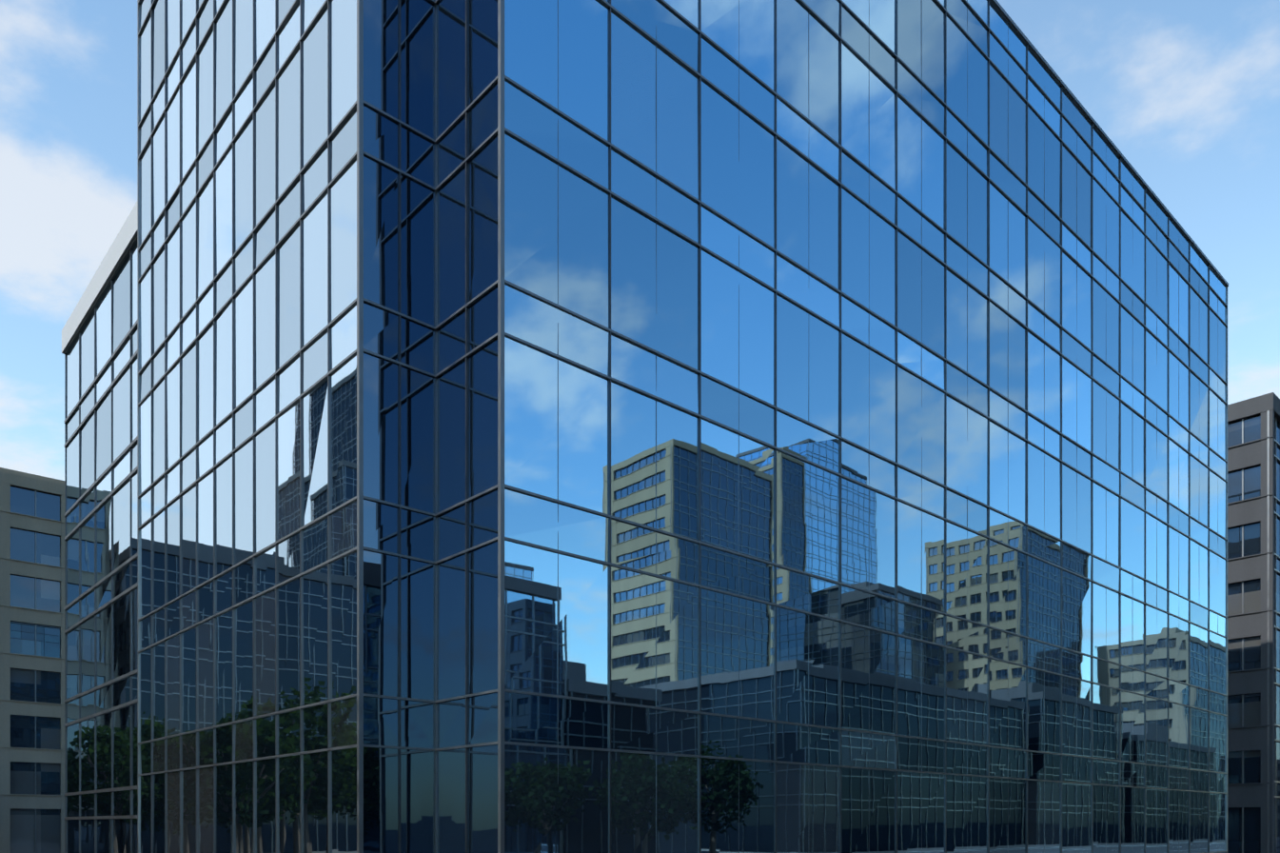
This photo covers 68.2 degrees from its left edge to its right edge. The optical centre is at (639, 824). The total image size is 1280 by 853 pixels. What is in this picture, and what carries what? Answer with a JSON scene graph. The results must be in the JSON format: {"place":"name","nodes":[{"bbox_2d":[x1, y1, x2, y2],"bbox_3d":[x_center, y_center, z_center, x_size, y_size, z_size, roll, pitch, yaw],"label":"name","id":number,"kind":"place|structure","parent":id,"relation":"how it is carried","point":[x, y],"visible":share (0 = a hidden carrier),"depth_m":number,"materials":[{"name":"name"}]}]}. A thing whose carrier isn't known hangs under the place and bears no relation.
{"place":"outdoors","nodes":[
{"label":"outdoors","id":0,"kind":"place"},
{"bbox_2d":[0,0,1279,480],"label":"sky","id":1,"kind":"structure","parent":0,"point":[1188,91],"materials":[{"name":"blue"}]},
{"label":"ground","id":2,"kind":"structure","parent":0,"visible":0},
{"bbox_2d":[0,467,64,852],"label":"office building","id":3,"kind":"structure","parent":2,"relation":"on","point":[31,662],"depth_m":77.90,"materials":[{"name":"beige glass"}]},
{"bbox_2d":[61,201,137,852],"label":"glass building","id":4,"kind":"structure","parent":2,"relation":"on","point":[99,340],"depth_m":35.17,"materials":[{"name":"blue glass"}]},
{"bbox_2d":[1227,392,1279,852],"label":"building","id":5,"kind":"structure","parent":2,"relation":"on","point":[1253,624],"depth_m":61.71,"materials":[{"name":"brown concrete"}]},
{"bbox_3d":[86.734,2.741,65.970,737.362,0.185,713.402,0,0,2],"label":"pavement","id":6,"kind":"structure","parent":0,"visible":0},
{"bbox_2d":[137,0,1228,852],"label":"glass office building","id":7,"kind":"structure","parent":6,"relation":"on","point":[679,425],"depth_m":23.34,"materials":[{"name":"blue glass"}]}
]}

